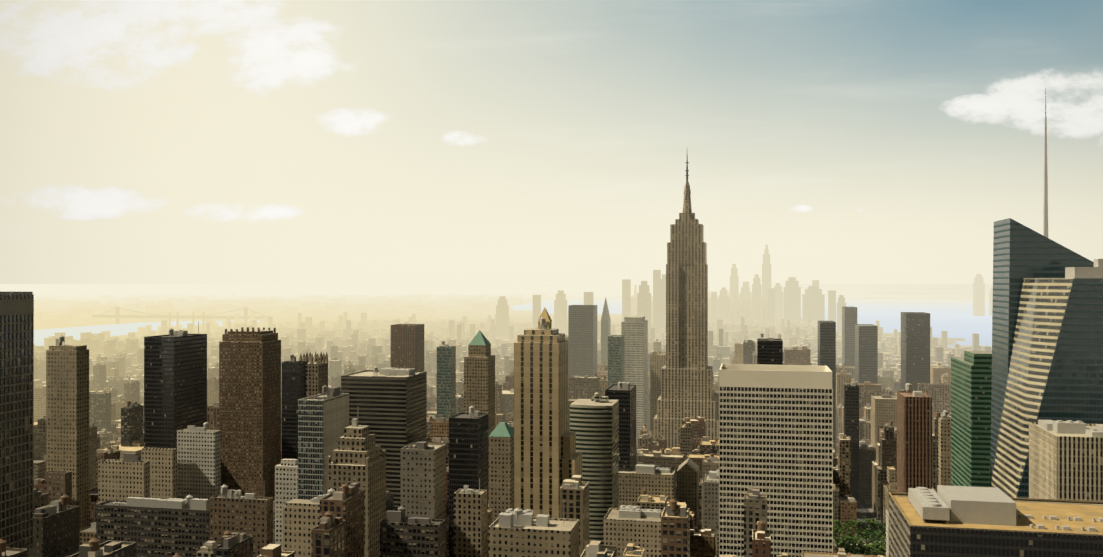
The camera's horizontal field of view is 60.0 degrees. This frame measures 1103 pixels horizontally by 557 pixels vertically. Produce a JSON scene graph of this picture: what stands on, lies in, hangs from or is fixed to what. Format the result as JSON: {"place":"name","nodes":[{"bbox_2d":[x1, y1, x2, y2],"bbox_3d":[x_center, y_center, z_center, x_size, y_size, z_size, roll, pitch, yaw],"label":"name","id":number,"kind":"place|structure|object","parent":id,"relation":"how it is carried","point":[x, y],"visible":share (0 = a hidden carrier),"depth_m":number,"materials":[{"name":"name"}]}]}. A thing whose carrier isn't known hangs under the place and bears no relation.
{"place":"outdoors","nodes":[
{"label":"outdoors","id":0,"kind":"place"},
{"bbox_2d":[96,500,209,556],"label":"building","id":1,"kind":"structure","parent":0,"point":[160,532],"depth_m":628.51,"materials":[{"name":"grey concrete"}]},
{"bbox_2d":[111,495,208,509],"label":"rooftop equipment","id":2,"kind":"object","parent":1,"relation":"on","point":[190,502],"visible":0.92,"depth_m":630.81,"materials":[{"name":"grey metal"}]},
{"bbox_2d":[0,284,992,347],"bbox_3d":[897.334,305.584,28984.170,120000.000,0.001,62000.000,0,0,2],"label":"ground","id":3,"kind":"structure","parent":0,"point":[854,291],"depth_m":26181.68,"materials":[{"name":"beige"}]},
{"bbox_2d":[92,307,272,323],"bbox_3d":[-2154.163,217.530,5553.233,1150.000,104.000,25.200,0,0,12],"label":"suspension bridge","id":4,"kind":"structure","parent":3,"relation":"on","point":[118,316],"depth_m":5565.30,"materials":[{"name":"grey metal"}]},
{"bbox_2d":[34,293,988,329],"bbox_3d":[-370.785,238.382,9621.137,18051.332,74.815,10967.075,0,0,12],"label":"sprawl outer boroughs","id":5,"kind":"object","parent":3,"relation":"on","point":[53,310],"visible":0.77,"depth_m":8335.99,"materials":[{"name":"concrete"}]},
{"bbox_2d":[496,245,992,336],"bbox_3d":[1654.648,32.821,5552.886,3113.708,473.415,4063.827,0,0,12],"label":"skyline","id":6,"kind":"structure","parent":3,"relation":"on","point":[785,303],"depth_m":5139.44},
{"bbox_2d":[34,297,991,347],"bbox_3d":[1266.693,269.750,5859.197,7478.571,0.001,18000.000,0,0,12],"label":"bay water","id":7,"kind":"structure","parent":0,"point":[955,318],"depth_m":6469.03,"materials":[{"name":"liquid"}]},
{"bbox_2d":[883,333,991,349],"bbox_3d":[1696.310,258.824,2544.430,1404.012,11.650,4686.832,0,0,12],"label":"hudson piers","id":8,"kind":"structure","parent":7,"relation":"on","point":[951,341],"depth_m":3930.16,"materials":[{"name":"beige concrete"}]},
{"bbox_2d":[537,307,551,328],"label":"roof","id":9,"kind":"structure","parent":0,"point":[545,314],"depth_m":675.33,"materials":[{"name":"gold metal"}]},
{"bbox_2d":[0,0,1102,283],"label":"sky","id":10,"kind":"structure","parent":0,"point":[142,141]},
{"bbox_2d":[637,326,950,540],"bbox_3d":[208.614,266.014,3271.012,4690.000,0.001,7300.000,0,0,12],"label":"road","id":11,"kind":"structure","parent":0,"point":[860,510],"depth_m":1072.90,"materials":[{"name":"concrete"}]},
{"bbox_2d":[0,292,32,548],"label":"skyscraper","id":12,"kind":"structure","parent":11,"relation":"on","point":[15,417],"depth_m":425.96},
{"bbox_2d":[0,294,33,556],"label":"skyscraper facade","id":13,"kind":"structure","parent":12,"relation":"attached to","point":[17,306],"depth_m":426.91,"materials":[{"name":"black glass"}]},
{"bbox_2d":[45,470,71,504],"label":"building","id":14,"kind":"structure","parent":11,"relation":"on","point":[58,484],"depth_m":610.30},
{"bbox_2d":[46,345,88,529],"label":"tan tower","id":15,"kind":"structure","parent":11,"relation":"on","point":[67,407],"depth_m":815.37,"materials":[{"name":"stone"}]},
{"bbox_2d":[56,335,64,345],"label":"tan tower roof","id":16,"kind":"object","parent":15,"relation":"on","point":[60,340],"visible":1,"depth_m":820.64,"materials":[{"name":"grey metal"}]},
{"bbox_2d":[98,459,149,503],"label":"building","id":17,"kind":"structure","parent":11,"relation":"on","point":[119,480],"depth_m":732.75,"materials":[{"name":"beige concrete"}]},
{"bbox_2d":[123,453,141,462],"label":"rooftop equipment","id":18,"kind":"object","parent":17,"relation":"on","point":[130,457],"visible":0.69,"depth_m":734.60,"materials":[{"name":"grey metal"}]},
{"bbox_2d":[141,447,176,498],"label":"building","id":19,"kind":"structure","parent":11,"relation":"on","point":[163,473],"depth_m":770.83,"materials":[{"name":"beige concrete"}]},
{"bbox_2d":[144,334,206,448],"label":"black glass tower","id":20,"kind":"structure","parent":11,"relation":"on","point":[175,384],"depth_m":864.74,"materials":[{"name":"black glass"}]},
{"bbox_2d":[169,322,198,336],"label":"rooftop equipment","id":21,"kind":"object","parent":20,"relation":"on","point":[179,333],"visible":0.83,"depth_m":884.30,"materials":[{"name":"grey metal"}]},
{"bbox_2d":[168,312,205,332],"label":"power station stacks","id":22,"kind":"object","parent":11,"relation":"on","point":[203,324],"visible":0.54,"depth_m":4406.70,"materials":[{"name":"concrete"}]},
{"bbox_2d":[177,429,220,505],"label":"building","id":23,"kind":"structure","parent":11,"relation":"on","point":[198,464],"depth_m":831.85,"materials":[{"name":"grey concrete"}]},
{"bbox_2d":[187,422,208,431],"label":"rooftop equipment","id":24,"kind":"object","parent":23,"relation":"on","point":[194,428],"visible":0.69,"depth_m":835.49,"materials":[{"name":"grey metal"}]},
{"bbox_2d":[210,494,272,556],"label":"building","id":25,"kind":"structure","parent":11,"relation":"on","point":[252,517],"depth_m":608.14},
{"bbox_2d":[221,484,254,498],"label":"rooftop equipment","id":26,"kind":"object","parent":25,"relation":"on","point":[226,492],"visible":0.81,"depth_m":612.30,"materials":[{"name":"grey metal"}]},
{"bbox_2d":[219,327,280,500],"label":"skyscraper","id":27,"kind":"structure","parent":11,"relation":"on","point":[250,394],"depth_m":964.20,"materials":[{"name":"brick"}]},
{"bbox_2d":[275,459,297,550],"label":"building","id":28,"kind":"structure","parent":11,"relation":"on","point":[286,480],"depth_m":707.26,"materials":[{"name":"grey concrete"}]},
{"bbox_2d":[282,361,305,458],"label":"dark tower","id":29,"kind":"structure","parent":11,"relation":"on","point":[293,382],"depth_m":888.32,"materials":[{"name":"black glass"}]},
{"bbox_2d":[290,354,295,361],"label":"roof plant","id":30,"kind":"object","parent":29,"relation":"on","point":[292,358],"visible":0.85,"depth_m":890.26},
{"bbox_2d":[283,499,319,556],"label":"building","id":31,"kind":"structure","parent":11,"relation":"on","point":[301,518],"depth_m":567.64,"materials":[{"name":"beige stone"}]},
{"bbox_2d":[311,488,334,502],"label":"rooftop equipment","id":32,"kind":"object","parent":31,"relation":"on","point":[318,498],"visible":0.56,"depth_m":569.20,"materials":[{"name":"grey metal"}]},
{"bbox_2d":[299,351,327,396],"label":"skyscraper","id":33,"kind":"structure","parent":11,"relation":"on","point":[316,373],"depth_m":908.24,"materials":[{"name":"stone"}]},
{"bbox_2d":[298,393,348,499],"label":"office building","id":34,"kind":"structure","parent":11,"relation":"on","point":[310,449],"depth_m":685.95,"materials":[{"name":"grey concrete"}]},
{"bbox_2d":[309,385,340,399],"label":"rooftop equipment","id":35,"kind":"object","parent":34,"relation":"on","point":[333,391],"visible":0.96,"depth_m":711.38,"materials":[{"name":"grey metal"}]},
{"bbox_2d":[323,395,348,494],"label":"wall","id":36,"kind":"structure","parent":34,"relation":"attached to","point":[335,417],"depth_m":698.32,"materials":[{"name":"grey concrete"}]},
{"bbox_2d":[327,425,385,556],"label":"stepped building","id":37,"kind":"structure","parent":11,"relation":"on","point":[357,458],"depth_m":609.30,"materials":[{"name":"stone"}]},
{"bbox_2d":[352,418,357,426],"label":"tower roof plant","id":38,"kind":"object","parent":37,"relation":"on","point":[354,422],"visible":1,"depth_m":619.63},
{"bbox_2d":[341,370,426,506],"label":"skyscraper","id":39,"kind":"structure","parent":11,"relation":"on","point":[390,412],"depth_m":808.03,"materials":[{"name":"grey concrete"}]},
{"bbox_2d":[373,366,414,375],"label":"roof plant","id":40,"kind":"object","parent":39,"relation":"on","point":[386,371],"visible":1,"depth_m":828.59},
{"bbox_2d":[391,324,423,370],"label":"red tower","id":41,"kind":"structure","parent":11,"relation":"on","point":[407,345],"depth_m":1309.58,"materials":[{"name":"brown concrete"}]},
{"bbox_2d":[380,518,444,556],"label":"building","id":42,"kind":"structure","parent":11,"relation":"on","point":[404,539],"depth_m":524.23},
{"bbox_2d":[386,499,430,523],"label":"rooftop equipment","id":43,"kind":"object","parent":42,"relation":"on","point":[398,516],"visible":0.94,"depth_m":529.28,"materials":[{"name":"grey metal"}]},
{"bbox_2d":[400,443,445,556],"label":"grey slab","id":44,"kind":"structure","parent":11,"relation":"on","point":[423,481],"depth_m":654.38,"materials":[{"name":"grey concrete"}]},
{"bbox_2d":[408,441,433,449],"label":"roof plant","id":45,"kind":"object","parent":44,"relation":"on","point":[422,445],"visible":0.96,"depth_m":659.95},
{"bbox_2d":[437,346,455,419],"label":"teal tower","id":46,"kind":"structure","parent":11,"relation":"on","point":[446,382],"depth_m":1205.23,"materials":[{"name":"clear glass"}]},
{"bbox_2d":[449,412,487,556],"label":"skyscraper","id":47,"kind":"structure","parent":11,"relation":"on","point":[468,450],"depth_m":703.81,"materials":[{"name":"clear glass"}]},
{"bbox_2d":[469,406,479,415],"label":"rooftop equipment","id":48,"kind":"object","parent":47,"relation":"on","point":[473,411],"visible":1,"depth_m":721.47,"materials":[{"name":"grey metal"}]},
{"bbox_2d":[454,488,486,556],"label":"building","id":49,"kind":"structure","parent":11,"relation":"on","point":[470,525],"depth_m":622.30,"materials":[{"name":"stone"}]},
{"bbox_2d":[460,478,479,493],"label":"rooftop equipment","id":50,"kind":"object","parent":49,"relation":"on","point":[467,490],"visible":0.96,"depth_m":628.82,"materials":[{"name":"grey metal"}]},
{"bbox_2d":[464,344,494,483],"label":"green pyramid tower","id":51,"kind":"structure","parent":11,"relation":"on","point":[479,377],"depth_m":1004.85,"materials":[{"name":"beige stone"}]},
{"bbox_2d":[469,330,490,344],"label":"pyramid roof","id":52,"kind":"structure","parent":51,"relation":"attached to","point":[479,338],"depth_m":1011.65,"materials":[{"name":"green metal"}]},
{"bbox_2d":[489,435,513,521],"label":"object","id":53,"kind":"structure","parent":11,"relation":"on","point":[501,474],"depth_m":751.66,"materials":[{"name":"beige stone"}]},
{"bbox_2d":[489,422,513,436],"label":"pyramid roof","id":54,"kind":"structure","parent":53,"relation":"on","point":[503,429],"depth_m":754.71,"materials":[{"name":"green metal"}]},
{"bbox_2d":[489,517,578,556],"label":"stone block","id":55,"kind":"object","parent":11,"relation":"on","point":[557,537],"visible":0.79,"depth_m":483.90,"materials":[{"name":"beige stone"}]},
{"bbox_2d":[499,508,549,527],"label":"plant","id":56,"kind":"object","parent":55,"relation":"on","point":[509,517],"visible":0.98,"depth_m":492.56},
{"bbox_2d":[514,328,581,517],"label":"skyscraper","id":57,"kind":"structure","parent":11,"relation":"on","point":[547,459],"depth_m":652.19,"materials":[{"name":"stone"}]},
{"bbox_2d":[540,317,546,329],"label":"tower roof plant","id":58,"kind":"object","parent":57,"relation":"on","point":[543,324],"visible":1,"depth_m":660.80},
{"bbox_2d":[568,305,596,380],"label":"dark tower","id":59,"kind":"structure","parent":11,"relation":"on","point":[582,340],"depth_m":1701.97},
{"bbox_2d":[570,392,618,545],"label":"curved glass tower","id":60,"kind":"structure","parent":11,"relation":"on","point":[594,424],"depth_m":794.23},
{"bbox_2d":[601,298,610,363],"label":"skyscraper","id":61,"kind":"structure","parent":11,"relation":"on","point":[605,326],"depth_m":2097.95,"materials":[{"name":"grey concrete"}]},
{"bbox_2d":[608,335,623,386],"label":"skyscraper","id":62,"kind":"structure","parent":11,"relation":"on","point":[615,359],"depth_m":1398.37,"materials":[{"name":"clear glass"}]},
{"bbox_2d":[605,384,635,471],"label":"dark tower","id":63,"kind":"structure","parent":11,"relation":"on","point":[627,429],"depth_m":898.25,"materials":[{"name":"black glass"}]},
{"bbox_2d":[618,382,629,389],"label":"rooftop equipment","id":64,"kind":"object","parent":63,"relation":"on","point":[624,385],"visible":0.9,"depth_m":910.21,"materials":[{"name":"grey metal"}]},
{"bbox_2d":[603,508,662,556],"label":"building","id":65,"kind":"structure","parent":11,"relation":"on","point":[620,534],"depth_m":702.12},
{"bbox_2d":[619,505,660,518],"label":"rooftop equipment","id":66,"kind":"object","parent":65,"relation":"on","point":[630,511],"visible":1,"depth_m":714.61,"materials":[{"name":"grey metal"}]},
{"bbox_2d":[621,316,647,446],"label":"skyscraper","id":67,"kind":"structure","parent":11,"relation":"on","point":[634,330],"depth_m":1498.02,"materials":[{"name":"grey concrete"}]},
{"bbox_2d":[619,466,675,506],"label":"building","id":68,"kind":"structure","parent":11,"relation":"on","point":[633,484],"depth_m":881.82,"materials":[{"name":"stone"}]},
{"bbox_2d":[636,464,670,473],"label":"rooftop equipment","id":69,"kind":"object","parent":68,"relation":"on","point":[646,469],"visible":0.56,"depth_m":887.22,"materials":[{"name":"grey metal"}]},
{"bbox_2d":[654,181,718,448],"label":"skyscraper","id":70,"kind":"structure","parent":11,"relation":"on","point":[686,381],"depth_m":1282.18,"materials":[{"name":"stone"}]},
{"bbox_2d":[685,155,688,180],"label":"antenna","id":71,"kind":"object","parent":70,"relation":"on","point":[687,170],"visible":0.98,"depth_m":1301.49,"materials":[{"name":"grey metal"}]},
{"bbox_2d":[677,458,698,527],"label":"building","id":72,"kind":"structure","parent":11,"relation":"on","point":[688,481],"depth_m":946.44,"materials":[{"name":"brown concrete"}]},
{"bbox_2d":[704,474,718,556],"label":"building","id":73,"kind":"structure","parent":11,"relation":"on","point":[711,505],"depth_m":845.88,"materials":[{"name":"grey concrete"}]},
{"bbox_2d":[707,469,718,481],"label":"rooftop equipment","id":74,"kind":"object","parent":73,"relation":"on","point":[713,475],"visible":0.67,"depth_m":864.39,"materials":[{"name":"grey metal"}]},
{"bbox_2d":[637,336,885,540],"bbox_3d":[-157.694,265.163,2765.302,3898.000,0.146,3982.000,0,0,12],"label":"pavement block slabs","id":75,"kind":"structure","parent":11,"relation":"on","point":[870,509],"depth_m":1086.31,"materials":[{"name":"grey concrete"}]},
{"bbox_2d":[2,285,991,556],"bbox_3d":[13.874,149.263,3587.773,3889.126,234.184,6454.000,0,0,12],"label":"distant city buildings","id":76,"kind":"structure","parent":75,"relation":"on","point":[360,343],"depth_m":1415.41,"materials":[{"name":"beige concrete"}]},
{"bbox_2d":[0,359,950,556],"bbox_3d":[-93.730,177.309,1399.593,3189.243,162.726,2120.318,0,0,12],"label":"water tanks","id":77,"kind":"object","parent":76,"relation":"on","point":[94,542],"visible":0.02,"depth_m":518.03,"materials":[{"name":"brown wood"}]},
{"bbox_2d":[757,338,782,364],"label":"tower","id":78,"kind":"structure","parent":11,"relation":"on","point":[769,352],"depth_m":1088.72,"materials":[{"name":"black glass"}]},
{"bbox_2d":[760,333,773,340],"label":"rooftop equipment","id":79,"kind":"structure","parent":78,"relation":"on","point":[769,339],"depth_m":1101.71,"materials":[{"name":"grey metal"}]},
{"bbox_2d":[719,387,832,556],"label":"building facade","id":80,"kind":"structure","parent":11,"relation":"on","point":[778,466],"depth_m":636.86,"materials":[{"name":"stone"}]},
{"bbox_2d":[719,364,831,388],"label":"building parapet","id":81,"kind":"structure","parent":80,"relation":"on","point":[780,376],"depth_m":639.90,"materials":[{"name":"beige concrete"}]},
{"bbox_2d":[818,321,835,455],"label":"tower","id":82,"kind":"structure","parent":11,"relation":"on","point":[826,343],"depth_m":1284.81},
{"bbox_2d":[842,307,856,365],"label":"dark tower","id":83,"kind":"structure","parent":11,"relation":"on","point":[849,318],"depth_m":1780.44,"materials":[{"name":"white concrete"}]},
{"bbox_2d":[844,385,858,499],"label":"dark tower","id":84,"kind":"structure","parent":11,"relation":"on","point":[851,412],"depth_m":1135.73,"materials":[{"name":"black glass"}]},
{"bbox_2d":[855,324,877,382],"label":"dark tower","id":85,"kind":"structure","parent":11,"relation":"on","point":[866,352],"depth_m":1481.66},
{"bbox_2d":[859,444,875,499],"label":"building","id":86,"kind":"structure","parent":11,"relation":"on","point":[867,456],"depth_m":1134.33,"materials":[{"name":"grey concrete"}]},
{"bbox_2d":[859,440,867,448],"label":"rooftop structure","id":87,"kind":"object","parent":86,"relation":"on","point":[862,445],"visible":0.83,"depth_m":1144.06,"materials":[{"name":"grey concrete"}]},
{"bbox_2d":[878,426,882,442],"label":"building","id":88,"kind":"structure","parent":11,"relation":"on","point":[880,428],"depth_m":1143.30,"materials":[{"name":"grey concrete"}]},
{"bbox_2d":[871,395,896,448],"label":"building","id":89,"kind":"structure","parent":11,"relation":"on","point":[883,411],"depth_m":1234.44,"materials":[{"name":"stone"}]},
{"bbox_2d":[881,391,890,397],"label":"rooftop structure","id":90,"kind":"object","parent":89,"relation":"on","point":[888,395],"visible":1,"depth_m":1252.70,"materials":[{"name":"grey concrete"}]},
{"bbox_2d":[886,509,888,556],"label":"building","id":91,"kind":"structure","parent":11,"relation":"on","point":[887,532],"depth_m":795.45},
{"bbox_2d":[897,391,931,492],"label":"copper tower","id":92,"kind":"structure","parent":11,"relation":"on","point":[914,442],"depth_m":689.29,"materials":[{"name":"brown stone"}]},
{"bbox_2d":[905,383,925,396],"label":"rooftop equipment","id":93,"kind":"object","parent":92,"relation":"on","point":[915,393],"visible":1,"depth_m":704.50,"materials":[{"name":"grey metal"}]},
{"bbox_2d":[901,312,929,390],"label":"dark tower","id":94,"kind":"structure","parent":11,"relation":"on","point":[915,348],"depth_m":1478.93,"materials":[{"name":"black glass"}]},
{"bbox_2d":[938,417,950,485],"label":"high-rise building","id":95,"kind":"structure","parent":11,"relation":"on","point":[944,451],"depth_m":886.61,"materials":[{"name":"beige concrete"}]},
{"bbox_2d":[941,410,947,418],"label":"stone roof plant","id":96,"kind":"object","parent":95,"relation":"on","point":[944,414],"visible":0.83,"depth_m":892.23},
{"bbox_2d":[951,351,991,486],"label":"green skyscraper","id":97,"kind":"structure","parent":11,"relation":"on","point":[971,377],"depth_m":740.94,"materials":[{"name":"green glass"}]},
{"bbox_2d":[889,492,1102,556],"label":"building roof","id":98,"kind":"structure","parent":11,"relation":"on","point":[911,534],"depth_m":367.34,"materials":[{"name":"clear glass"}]},
{"bbox_2d":[897,485,1102,531],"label":"rooftop structures","id":99,"kind":"object","parent":98,"relation":"on","point":[976,505],"visible":0.96,"depth_m":376.99,"materials":[{"name":"beige concrete"}]},
{"bbox_2d":[1016,506,1102,533],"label":"black block roof patches","id":100,"kind":"object","parent":98,"relation":"on","point":[1078,530],"visible":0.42,"depth_m":387.51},
{"bbox_2d":[990,218,1093,486],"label":"glass tower","id":101,"kind":"structure","parent":11,"relation":"on","point":[1021,252],"depth_m":648.60,"materials":[{"name":"glass"}]},
{"bbox_2d":[1043,88,1047,237],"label":"spire","id":102,"kind":"structure","parent":101,"relation":"on","point":[1045,220],"depth_m":667.34,"materials":[{"name":"grey metal"}]},
{"bbox_2d":[1065,259,1102,277],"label":"rooftop structure","id":103,"kind":"object","parent":101,"relation":"on","point":[1096,271],"visible":0.87,"depth_m":589.15,"materials":[{"name":"beige concrete"}]},
{"bbox_2d":[992,278,1102,497],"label":"skyscraper facade","id":104,"kind":"structure","parent":11,"relation":"on","point":[1056,369],"depth_m":588.44,"materials":[{"name":"blue glass"}]},
{"bbox_2d":[1029,422,1102,500],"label":"cream block piers","id":105,"kind":"structure","parent":11,"relation":"on","point":[1065,466],"depth_m":509.36,"materials":[{"name":"beige concrete"}]},
{"bbox_2d":[1038,420,1102,437],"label":"roof plant","id":106,"kind":"object","parent":105,"relation":"on","point":[1068,427],"visible":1,"depth_m":526.26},
{"bbox_2d":[836,540,882,544],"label":"park paving","id":107,"kind":"structure","parent":0,"point":[862,542],"depth_m":949.75,"materials":[{"name":"grey stone"}]},
{"bbox_2d":[833,516,885,554],"bbox_3d":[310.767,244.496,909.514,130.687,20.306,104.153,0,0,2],"label":"trees","id":108,"kind":"object","parent":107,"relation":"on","point":[847,547],"visible":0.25,"depth_m":901.87,"materials":[{"name":"green plant"}]},
{"bbox_2d":[845,545,885,555],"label":"park lawn","id":109,"kind":"structure","parent":0,"point":[880,553],"depth_m":914.88,"materials":[{"name":"green plant"}]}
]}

